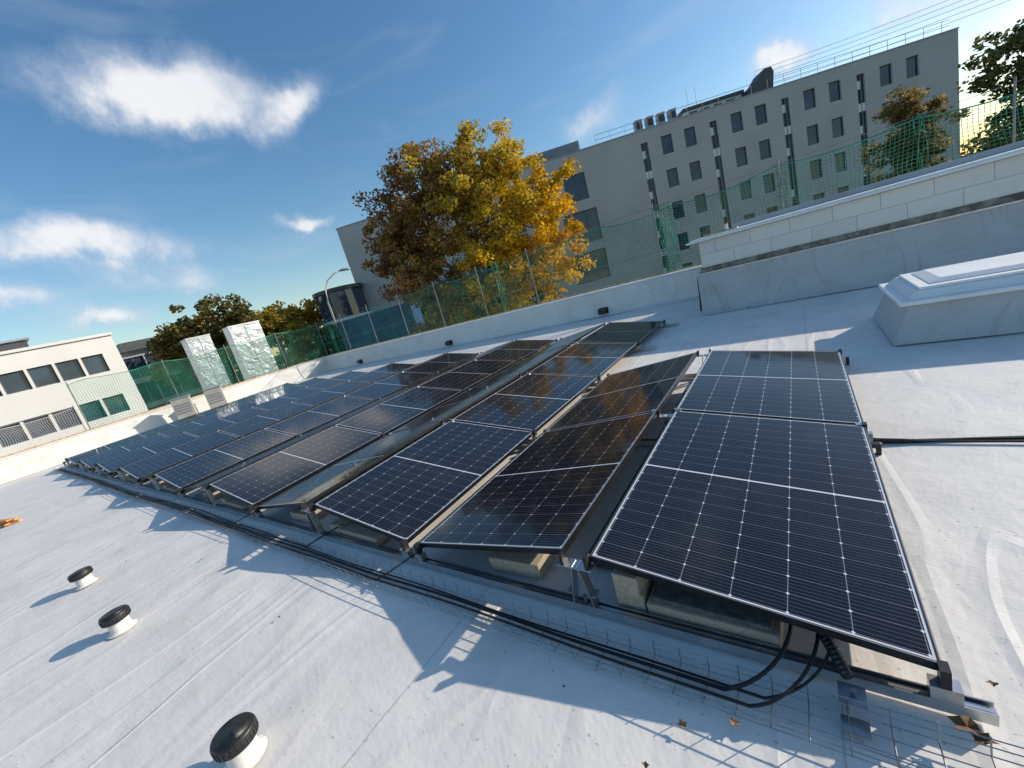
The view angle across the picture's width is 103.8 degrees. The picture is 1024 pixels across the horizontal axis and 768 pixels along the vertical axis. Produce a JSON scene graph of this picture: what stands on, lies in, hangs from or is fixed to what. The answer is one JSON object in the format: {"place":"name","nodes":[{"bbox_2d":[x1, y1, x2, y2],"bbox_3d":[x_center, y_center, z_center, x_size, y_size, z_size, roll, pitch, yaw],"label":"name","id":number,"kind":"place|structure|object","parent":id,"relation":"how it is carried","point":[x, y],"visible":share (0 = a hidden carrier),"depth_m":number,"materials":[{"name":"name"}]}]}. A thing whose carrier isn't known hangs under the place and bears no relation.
{"place":"outdoors","nodes":[
{"label":"outdoors","id":0,"kind":"place"},
{"bbox_2d":[0,405,86,456],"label":"fence","id":1,"kind":"object","parent":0,"point":[72,407],"visible":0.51,"depth_m":14.27,"materials":[{"name":"white metal"}]},
{"bbox_2d":[0,332,148,484],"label":"white building","id":2,"kind":"structure","parent":0,"point":[34,379],"depth_m":30.16,"materials":[{"name":"white painted plaster"},{"name":"glass"},{"name":"dark metal"}]},
{"bbox_2d":[307,324,345,359],"bbox_3d":[-14.064,0.083,34.188,4.572,10.540,3.815,-6,16,37],"label":"evergreen tree","id":3,"kind":"object","parent":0,"point":[326,343],"visible":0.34,"depth_m":32.65,"materials":[{"name":"green plant"}]},
{"bbox_2d":[312,283,371,347],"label":"glazed pavilion","id":4,"kind":"structure","parent":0,"point":[349,299],"depth_m":45.39,"materials":[{"name":"black glass"}]},
{"bbox_2d":[0,0,1023,370],"label":"sky","id":5,"kind":"structure","parent":0,"point":[155,155],"materials":[{"name":"blue"}]},
{"bbox_2d":[754,0,1008,83],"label":"overhead power lines","id":6,"kind":"object","parent":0,"point":[878,37],"visible":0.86,"depth_m":52.22,"materials":[{"name":"metal"}]},
{"label":"street","id":7,"kind":"structure","parent":0,"visible":0},
{"bbox_2d":[145,293,286,388],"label":"deciduous tree","id":8,"kind":"object","parent":7,"relation":"on","point":[172,335],"visible":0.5,"depth_m":40.83,"materials":[{"name":"green plant"}]},
{"bbox_2d":[336,302,426,349],"bbox_3d":[-9.323,-0.953,33.205,6.060,10.380,2.460,-14,13,6],"label":"site container","id":9,"kind":"object","parent":7,"relation":"on","point":[390,328],"visible":0.16,"depth_m":31.19,"materials":[{"name":"metal"}]},
{"bbox_2d":[352,117,596,333],"bbox_3d":[-1.500,-6.554,26.727,15.201,19.611,7.932,-15,13,4],"label":"autumn plane tree","id":10,"kind":"object","parent":7,"relation":"on","point":[465,188],"visible":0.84,"depth_m":24.74,"materials":[{"name":"yellow plant"}]},
{"bbox_2d":[856,84,971,182],"bbox_3d":[24.183,-10.315,24.200,4.222,14.101,4.033,-18,13,-7],"label":"deciduous tree","id":11,"kind":"object","parent":7,"relation":"on","point":[910,107],"visible":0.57,"depth_m":22.66,"materials":[{"name":"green plant"}]},
{"label":"ground","id":12,"kind":"structure","parent":0,"visible":0},
{"bbox_2d":[116,337,202,409],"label":"glass office building","id":13,"kind":"structure","parent":12,"relation":"on","point":[133,355],"depth_m":44.29,"materials":[{"name":"glass"}]},
{"bbox_2d":[180,334,231,389],"bbox_3d":[-13.204,2.994,19.781,0.740,10.970,0.990,-6,16,37],"label":"ventilation duct","id":14,"kind":"object","parent":12,"relation":"on","point":[198,346],"visible":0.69,"depth_m":18.57,"materials":[{"name":"silver metal"}]},
{"bbox_2d":[222,320,278,379],"bbox_3d":[-12.114,2.237,21.346,0.740,11.120,1.490,-6,16,37],"label":"ventilation duct","id":15,"kind":"object","parent":12,"relation":"on","point":[244,333],"visible":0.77,"depth_m":20.08,"materials":[{"name":"silver metal"}]},
{"bbox_2d":[249,305,313,366],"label":"deciduous tree","id":16,"kind":"object","parent":12,"relation":"on","point":[278,321],"visible":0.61,"depth_m":43.68,"materials":[{"name":"green plant"}]},
{"bbox_2d":[271,298,326,359],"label":"deciduous tree","id":17,"kind":"object","parent":12,"relation":"on","point":[310,315],"visible":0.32,"depth_m":48.62,"materials":[{"name":"green plant"}]},
{"bbox_2d":[420,266,559,329],"bbox_3d":[-1.865,-4.216,37.349,14.593,10.718,5.646,-16,13,1],"label":"deciduous tree","id":18,"kind":"object","parent":12,"relation":"on","point":[530,300],"visible":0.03,"depth_m":35.97,"materials":[{"name":"green plant"}]},
{"bbox_2d":[0,286,1023,767],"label":"flat roof","id":19,"kind":"structure","parent":12,"relation":"on","point":[328,668],"depth_m":2.13,"materials":[{"name":"plastic"}]},
{"bbox_2d":[0,517,21,526],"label":"timber offcuts","id":20,"kind":"object","parent":19,"relation":"on","point":[5,522],"visible":1,"depth_m":7.12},
{"bbox_2d":[67,566,98,590],"bbox_3d":[-4.037,1.821,3.778,0.170,0.143,0.170,-8,17,37],"label":"vent pipe","id":21,"kind":"object","parent":19,"relation":"on","point":[83,577],"visible":1,"depth_m":3.74,"materials":[{"name":"white plastic"}]},
{"bbox_2d":[98,604,137,638],"bbox_3d":[-2.814,1.689,2.865,0.170,0.143,0.170,-6,16,37],"label":"vent pipe","id":22,"kind":"object","parent":19,"relation":"on","point":[116,621],"visible":1,"depth_m":2.83,"materials":[{"name":"white plastic"}]},
{"bbox_2d":[0,358,328,484],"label":"parapet wall","id":23,"kind":"structure","parent":19,"relation":"on","point":[19,466],"depth_m":15.45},
{"bbox_2d":[0,357,323,459],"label":"coping","id":24,"kind":"object","parent":23,"relation":"on","point":[142,414],"visible":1,"depth_m":15.60,"materials":[{"name":"white paint"}]},
{"bbox_2d":[0,356,325,458],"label":"edge board","id":25,"kind":"object","parent":24,"relation":"attached to","point":[144,412],"visible":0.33,"depth_m":15.90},
{"bbox_2d":[168,394,197,419],"bbox_3d":[-13.300,1.025,16.335,0.680,1.040,0.500,-24,15,-31],"label":"vent box","id":26,"kind":"object","parent":19,"relation":"on","point":[183,406],"visible":0.91,"depth_m":16.14,"materials":[{"name":"beige metal"}]},
{"bbox_2d":[202,385,227,408],"bbox_3d":[-12.678,0.639,17.221,0.680,1.040,0.500,-24,15,-31],"label":"vent box","id":27,"kind":"object","parent":19,"relation":"on","point":[214,396],"visible":0.9,"depth_m":17.02,"materials":[{"name":"beige metal"}]},
{"bbox_2d":[226,498,248,510],"bbox_3d":[-3.127,1.369,4.758,0.500,0.070,0.300,-6,16,38],"label":"ballast block","id":28,"kind":"object","parent":19,"relation":"on","point":[235,503],"depth_m":4.62,"materials":[{"name":"concrete"}]},
{"bbox_2d":[209,712,267,767],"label":"vent pipe","id":29,"kind":"object","parent":19,"relation":"on","point":[237,742],"visible":1,"depth_m":1.64,"materials":[{"name":"black plastic"}]},
{"bbox_2d":[330,518,349,534],"bbox_3d":[-1.418,1.186,3.407,0.130,0.100,0.180,-7,16,34],"label":"ballast block","id":30,"kind":"object","parent":19,"relation":"on","point":[338,522],"depth_m":3.34,"materials":[{"name":"concrete"}]},
{"bbox_2d":[340,522,389,544],"bbox_3d":[-1.121,1.153,3.256,0.500,0.070,0.300,-6,16,38],"label":"ballast block","id":31,"kind":"object","parent":19,"relation":"on","point":[353,530],"depth_m":3.13,"materials":[{"name":"concrete"}]},
{"bbox_2d":[20,289,998,767],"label":"fallen leaves","id":32,"kind":"object","parent":19,"relation":"on","point":[964,723],"visible":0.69,"depth_m":1.14,"materials":[{"name":"brown plant"}]},
{"bbox_2d":[325,267,701,370],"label":"parapet wall","id":33,"kind":"structure","parent":19,"relation":"on","point":[676,287],"depth_m":13.77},
{"bbox_2d":[324,265,701,357],"bbox_3d":[4.507,-3.113,11.253,37.720,0.030,0.400,-6,16,37],"label":"coping","id":34,"kind":"object","parent":33,"relation":"on","point":[699,266],"visible":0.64,"depth_m":13.65,"materials":[{"name":"white paint"}]},
{"bbox_2d":[327,263,701,355],"bbox_3d":[4.654,-3.150,11.438,37.700,0.200,0.050,-6,16,37],"label":"edge board","id":35,"kind":"object","parent":34,"relation":"attached to","point":[536,304],"visible":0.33,"depth_m":13.96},
{"bbox_2d":[64,322,998,726],"bbox_3d":[-4.763,0.642,9.882,20.190,0.040,7.042,-6,16,37],"label":"mounting rail","id":36,"kind":"object","parent":19,"relation":"on","point":[918,694],"visible":0.46,"depth_m":1.69,"materials":[{"name":"metal"}]},
{"bbox_2d":[290,503,326,522],"bbox_3d":[-1.950,1.235,3.861,0.340,0.090,0.180,-7,15,34],"label":"ballast block","id":37,"kind":"object","parent":36,"relation":"on","point":[297,514],"depth_m":3.79,"materials":[{"name":"concrete"}]},
{"bbox_2d":[63,319,964,706],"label":"panel support brackets","id":38,"kind":"object","parent":36,"relation":"on","point":[943,685],"visible":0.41,"depth_m":1.95,"materials":[{"name":"metal"}]},
{"bbox_2d":[67,434,144,463],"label":"solar panel","id":39,"kind":"object","parent":38,"relation":"attached to","point":[90,453],"visible":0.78,"depth_m":12.71,"materials":[{"name":"blue glass"}]},
{"bbox_2d":[80,434,166,467],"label":"solar panel","id":40,"kind":"object","parent":38,"relation":"attached to","point":[92,460],"visible":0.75,"depth_m":11.19,"materials":[{"name":"blue glass"}]},
{"bbox_2d":[97,432,197,471],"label":"solar panel","id":41,"kind":"object","parent":38,"relation":"attached to","point":[112,464],"visible":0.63,"depth_m":9.64,"materials":[{"name":"blue glass"}]},
{"bbox_2d":[139,414,203,436],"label":"solar panel","id":42,"kind":"object","parent":38,"relation":"attached to","point":[168,426],"visible":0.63,"depth_m":14.08,"materials":[{"name":"blue glass"}]},
{"bbox_2d":[120,431,238,478],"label":"solar panel","id":43,"kind":"object","parent":38,"relation":"attached to","point":[142,468],"visible":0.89,"depth_m":8.09,"materials":[{"name":"blue glass"}]},
{"bbox_2d":[159,411,231,436],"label":"solar panel","id":44,"kind":"object","parent":38,"relation":"attached to","point":[192,424],"visible":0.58,"depth_m":12.55,"materials":[{"name":"blue glass"}]},
{"bbox_2d":[139,429,260,479],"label":"solar panel","id":45,"kind":"object","parent":38,"relation":"attached to","point":[196,456],"visible":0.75,"depth_m":6.94,"materials":[{"name":"blue glass"}]},
{"bbox_2d":[154,429,295,488],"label":"solar panel","id":46,"kind":"object","parent":38,"relation":"attached to","point":[190,472],"visible":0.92,"depth_m":6.56,"materials":[{"name":"blue glass"}]},
{"bbox_2d":[198,397,252,415],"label":"solar panel","id":47,"kind":"object","parent":38,"relation":"attached to","point":[225,406],"visible":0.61,"depth_m":15.43,"materials":[{"name":"blue glass"}]},
{"bbox_2d":[184,407,267,436],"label":"solar panel","id":48,"kind":"object","parent":38,"relation":"attached to","point":[204,429],"visible":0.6,"depth_m":11.01,"materials":[{"name":"blue glass"}]},
{"bbox_2d":[222,393,284,413],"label":"solar panel","id":49,"kind":"object","parent":38,"relation":"attached to","point":[248,404],"visible":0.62,"depth_m":13.90,"materials":[{"name":"blue glass"}]},
{"bbox_2d":[183,426,329,490],"bbox_3d":[-3.723,1.077,5.947,1.134,0.032,1.722,-16,10,39],"label":"solar panel","id":50,"kind":"object","parent":38,"relation":"attached to","point":[243,464],"visible":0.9,"depth_m":5.72,"materials":[{"name":"black glass"}]},
{"bbox_2d":[219,403,313,435],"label":"solar panel","id":51,"kind":"object","parent":38,"relation":"attached to","point":[258,422],"visible":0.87,"depth_m":9.45,"materials":[{"name":"blue glass"}]},
{"bbox_2d":[246,383,295,398],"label":"solar panel","id":52,"kind":"object","parent":38,"relation":"attached to","point":[266,392],"visible":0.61,"depth_m":16.78,"materials":[{"name":"blue glass"}]},
{"bbox_2d":[253,388,322,409],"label":"solar panel","id":53,"kind":"object","parent":38,"relation":"attached to","point":[284,399],"visible":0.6,"depth_m":12.35,"materials":[{"name":"blue glass"}]},
{"bbox_2d":[209,426,381,506],"bbox_3d":[-2.720,0.967,5.194,1.134,0.031,1.722,3,22,34],"label":"solar panel","id":54,"kind":"object","parent":38,"relation":"attached to","point":[262,480],"visible":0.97,"depth_m":5.03,"materials":[{"name":"blue glass"}]},
{"bbox_2d":[274,378,325,393],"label":"solar panel","id":55,"kind":"object","parent":38,"relation":"attached to","point":[299,386],"visible":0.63,"depth_m":15.25,"materials":[{"name":"blue glass"}]},
{"bbox_2d":[267,396,374,434],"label":"solar panel","id":56,"kind":"object","parent":38,"relation":"attached to","point":[311,419],"visible":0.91,"depth_m":7.92,"materials":[{"name":"blue glass"}]},
{"bbox_2d":[292,381,370,405],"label":"solar panel","id":57,"kind":"object","parent":38,"relation":"attached to","point":[328,394],"visible":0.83,"depth_m":10.80,"materials":[{"name":"blue glass"}]},
{"bbox_2d":[307,371,366,388],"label":"solar panel","id":58,"kind":"object","parent":38,"relation":"attached to","point":[330,382],"visible":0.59,"depth_m":13.69,"materials":[{"name":"blue glass"}]},
{"bbox_2d":[258,421,441,508],"bbox_3d":[-1.718,0.862,4.444,1.134,0.033,1.722,-17,10,39],"label":"solar panel","id":59,"kind":"object","parent":38,"relation":"attached to","point":[321,484],"visible":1,"depth_m":4.22,"materials":[{"name":"black glass"}]},
{"bbox_2d":[302,388,411,434],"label":"solar panel","id":60,"kind":"object","parent":38,"relation":"attached to","point":[358,411],"visible":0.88,"depth_m":7.11,"materials":[{"name":"black glass"}]},
{"bbox_2d":[349,363,416,382],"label":"solar panel","id":61,"kind":"object","parent":38,"relation":"attached to","point":[382,372],"visible":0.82,"depth_m":12.15,"materials":[{"name":"blue glass"}]},
{"bbox_2d":[345,372,432,399],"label":"solar panel","id":62,"kind":"object","parent":38,"relation":"attached to","point":[388,385],"visible":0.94,"depth_m":9.28,"materials":[{"name":"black glass"}]},
{"bbox_2d":[338,387,462,434],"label":"solar panel","id":63,"kind":"object","parent":38,"relation":"attached to","point":[392,414],"visible":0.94,"depth_m":6.40,"materials":[{"name":"blue glass"}]},
{"bbox_2d":[314,421,533,542],"bbox_3d":[-0.714,0.754,3.693,1.134,0.032,1.722,3,22,34],"label":"solar panel","id":64,"kind":"object","parent":38,"relation":"attached to","point":[410,493],"visible":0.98,"depth_m":3.48,"materials":[{"name":"black glass"}]},
{"bbox_2d":[385,361,468,396],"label":"solar panel","id":65,"kind":"object","parent":38,"relation":"attached to","point":[425,380],"visible":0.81,"depth_m":8.47,"materials":[{"name":"black glass"}]},
{"bbox_2d":[404,353,476,373],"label":"solar panel","id":66,"kind":"object","parent":38,"relation":"attached to","point":[441,363],"visible":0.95,"depth_m":10.64,"materials":[{"name":"black glass"}]},
{"bbox_2d":[391,374,518,433],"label":"solar panel","id":67,"kind":"object","parent":38,"relation":"attached to","point":[447,410],"visible":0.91,"depth_m":5.62,"materials":[{"name":"black glass"}]},
{"bbox_2d":[419,360,516,390],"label":"solar panel","id":68,"kind":"object","parent":38,"relation":"attached to","point":[466,376],"visible":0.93,"depth_m":7.77,"materials":[{"name":"black glass"}]},
{"bbox_2d":[439,341,511,371],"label":"solar panel","id":69,"kind":"object","parent":38,"relation":"attached to","point":[480,355],"visible":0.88,"depth_m":9.81,"materials":[{"name":"black glass"}]},
{"bbox_2d":[476,340,555,360],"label":"solar panel","id":70,"kind":"object","parent":38,"relation":"attached to","point":[518,350],"visible":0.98,"depth_m":9.12,"materials":[{"name":"black glass"}]},
{"bbox_2d":[471,345,568,388],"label":"solar panel","id":71,"kind":"object","parent":38,"relation":"attached to","point":[522,367],"visible":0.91,"depth_m":6.99,"materials":[{"name":"black glass"}]},
{"bbox_2d":[453,374,598,431],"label":"solar panel","id":72,"kind":"object","parent":38,"relation":"attached to","point":[529,402],"visible":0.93,"depth_m":4.87,"materials":[{"name":"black glass"}]},
{"bbox_2d":[420,411,657,554],"bbox_3d":[0.287,0.643,2.942,1.134,0.033,1.722,-16,10,39],"label":"solar panel","id":73,"kind":"object","parent":38,"relation":"attached to","point":[544,492],"visible":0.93,"depth_m":2.66,"materials":[{"name":"black glass"}]},
{"bbox_2d":[525,324,603,358],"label":"solar panel","id":74,"kind":"object","parent":38,"relation":"attached to","point":[570,339],"visible":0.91,"depth_m":8.35,"materials":[{"name":"black glass"}]},
{"bbox_2d":[530,343,637,375],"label":"solar panel","id":75,"kind":"object","parent":38,"relation":"attached to","point":[587,359],"visible":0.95,"depth_m":6.25,"materials":[{"name":"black glass"}]},
{"bbox_2d":[578,321,663,342],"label":"solar panel","id":76,"kind":"object","parent":38,"relation":"attached to","point":[624,332],"visible":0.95,"depth_m":7.62,"materials":[{"name":"black glass"}]},
{"bbox_2d":[548,352,697,430],"bbox_3d":[1.231,0.062,4.285,1.134,0.031,1.722,-16,10,39],"label":"solar panel","id":77,"kind":"object","parent":38,"relation":"attached to","point":[642,389],"visible":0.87,"depth_m":4.10,"materials":[{"name":"black glass"}]},
{"bbox_2d":[590,411,940,670],"bbox_3d":[1.292,0.538,2.191,1.134,0.031,1.722,3,22,34],"label":"solar panel","id":78,"kind":"object","parent":38,"relation":"attached to","point":[791,522],"visible":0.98,"depth_m":1.84,"materials":[{"name":"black glass"}]},
{"bbox_2d":[677,351,863,424],"bbox_3d":[2.235,-0.047,3.533,1.134,0.031,1.722,3,21,34],"label":"solar panel","id":79,"kind":"object","parent":38,"relation":"attached to","point":[816,386],"visible":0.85,"depth_m":3.32,"materials":[{"name":"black glass"}]},
{"bbox_2d":[489,551,554,578],"bbox_3d":[0.055,1.020,2.359,0.340,0.090,0.180,-7,15,34],"label":"ballast block","id":80,"kind":"object","parent":36,"relation":"on","point":[534,565],"depth_m":2.28,"materials":[{"name":"concrete"}]},
{"bbox_2d":[819,634,853,679],"bbox_3d":[1.104,0.923,1.374,0.040,0.056,0.156,-13,13,14],"label":"corrugated conduit","id":81,"kind":"object","parent":36,"relation":"on","point":[841,665],"visible":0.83,"depth_m":1.35,"materials":[{"name":"black plastic"}]},
{"bbox_2d":[54,466,1023,767],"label":"cable tray","id":82,"kind":"object","parent":19,"relation":"on","point":[808,734],"visible":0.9,"depth_m":1.51,"materials":[{"name":"metal"}]},
{"bbox_2d":[58,468,833,707],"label":"power cables","id":83,"kind":"object","parent":82,"relation":"in","point":[793,688],"visible":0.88,"depth_m":1.78,"materials":[{"name":"rubber"}]},
{"bbox_2d":[65,76,1023,428],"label":"scaffold posts","id":84,"kind":"object","parent":19,"relation":"on","point":[615,220],"visible":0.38,"depth_m":12.14,"materials":[{"name":"metal"}]},
{"bbox_2d":[66,324,326,428],"bbox_3d":[-13.420,-0.618,18.946,0.281,2.360,10.128,-6,16,37],"label":"safety net","id":85,"kind":"object","parent":84,"relation":"attached to","point":[190,374],"visible":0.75,"depth_m":17.60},
{"bbox_2d":[320,90,1023,351],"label":"safety net","id":86,"kind":"object","parent":84,"relation":"attached to","point":[675,229],"visible":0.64,"depth_m":11.26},
{"bbox_2d":[615,580,654,612],"bbox_3d":[0.588,0.971,1.905,0.130,0.100,0.180,-7,16,34],"label":"ballast block","id":87,"kind":"object","parent":19,"relation":"on","point":[632,602],"depth_m":1.83,"materials":[{"name":"concrete"}]},
{"bbox_2d":[611,569,647,596],"bbox_3d":[0.563,0.878,1.876,0.120,0.100,0.180,-5,17,39],"label":"ballast block","id":88,"kind":"object","parent":87,"relation":"on","point":[628,583],"depth_m":1.81,"materials":[{"name":"concrete"}]},
{"bbox_2d":[588,380,692,570],"bbox_3d":[-4.714,0.633,9.948,17.925,0.006,6.618,-6,16,37],"label":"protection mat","id":89,"kind":"object","parent":19,"relation":"on","point":[605,526],"visible":0.03,"depth_m":2.67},
{"bbox_2d":[647,582,783,647],"bbox_3d":[0.885,0.938,1.754,0.500,0.070,0.300,-6,16,38],"label":"tray","id":90,"kind":"object","parent":19,"relation":"on","point":[774,637],"depth_m":1.62,"materials":[{"name":"metal"}]},
{"bbox_2d":[651,583,773,631],"bbox_3d":[0.877,0.889,1.751,0.460,0.022,0.290,-5,16,39],"label":"paving slab","id":91,"kind":"object","parent":90,"relation":"on","point":[668,595],"depth_m":1.66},
{"bbox_2d":[837,680,871,739],"bbox_3d":[1.065,1.005,1.252,0.070,0.066,0.130,-6,16,37],"label":"tray bracket","id":92,"kind":"object","parent":19,"relation":"on","point":[852,691],"visible":1,"depth_m":1.25,"materials":[{"name":"metal"}]},
{"bbox_2d":[697,201,1023,315],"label":"block wall","id":93,"kind":"structure","parent":19,"relation":"on","point":[876,260],"depth_m":6.65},
{"bbox_2d":[696,199,1023,275],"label":"clamping strip","id":94,"kind":"object","parent":93,"relation":"on","point":[869,235],"visible":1,"depth_m":6.49,"materials":[{"name":"metal"}]},
{"bbox_2d":[701,191,1023,272],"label":"mortar course","id":95,"kind":"object","parent":93,"relation":"on","point":[948,212],"visible":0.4,"depth_m":6.51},
{"bbox_2d":[699,153,1023,267],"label":"aerated blocks","id":96,"kind":"structure","parent":95,"relation":"on","point":[991,180],"depth_m":6.46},
{"bbox_2d":[686,147,1023,245],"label":"cap sheet","id":97,"kind":"object","parent":96,"relation":"on","point":[915,180],"visible":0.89,"depth_m":6.45,"materials":[{"name":"white paint"}]},
{"bbox_2d":[703,140,1023,236],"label":"top trim","id":98,"kind":"structure","parent":97,"relation":"on","point":[964,160],"depth_m":7.82,"materials":[{"name":"metal"}]},
{"bbox_2d":[873,252,1023,345],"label":"roof skylight","id":99,"kind":"object","parent":19,"relation":"on","point":[977,298],"visible":1,"depth_m":3.77,"materials":[{"name":"white paint"}]},
{"bbox_2d":[873,435,1023,443],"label":"roof power cable","id":100,"kind":"object","parent":19,"relation":"on","point":[964,439],"visible":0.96,"depth_m":2.37,"materials":[{"name":"rubber"}]},
{"bbox_2d":[234,151,968,382],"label":"distant trees","id":101,"kind":"object","parent":12,"relation":"on","point":[295,362],"visible":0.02,"depth_m":89.74,"materials":[{"name":"green plant"}]},
{"bbox_2d":[336,29,960,323],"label":"building","id":102,"kind":"structure","parent":12,"relation":"on","point":[608,182],"depth_m":42.18,"materials":[{"name":"plaster"},{"name":"glass"}]},
{"bbox_2d":[502,89,743,166],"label":"roof penthouse","id":103,"kind":"object","parent":102,"relation":"on","point":[561,150],"visible":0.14,"depth_m":44.19,"materials":[{"name":"metal"}]},
{"bbox_2d":[336,27,958,228],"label":"coping","id":104,"kind":"object","parent":102,"relation":"on","point":[723,103],"visible":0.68,"depth_m":40.63,"materials":[{"name":"metal"}]},
{"bbox_2d":[632,66,773,131],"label":"rooftop equipment","id":105,"kind":"object","parent":102,"relation":"on","point":[765,73],"visible":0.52,"depth_m":42.45,"materials":[{"name":"metal"}]},
{"bbox_2d":[642,74,866,270],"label":"slot panels","id":106,"kind":"object","parent":102,"relation":"attached to","point":[787,130],"visible":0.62,"depth_m":41.85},
{"bbox_2d":[594,20,946,142],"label":"roof railing","id":107,"kind":"object","parent":102,"relation":"on","point":[780,80],"visible":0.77,"depth_m":40.31,"materials":[{"name":"galvanised steel"}]},
{"bbox_2d":[956,18,1023,156],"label":"deciduous tree","id":108,"kind":"object","parent":12,"relation":"on","point":[1013,43],"visible":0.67,"depth_m":18.11,"materials":[{"name":"green plant"}]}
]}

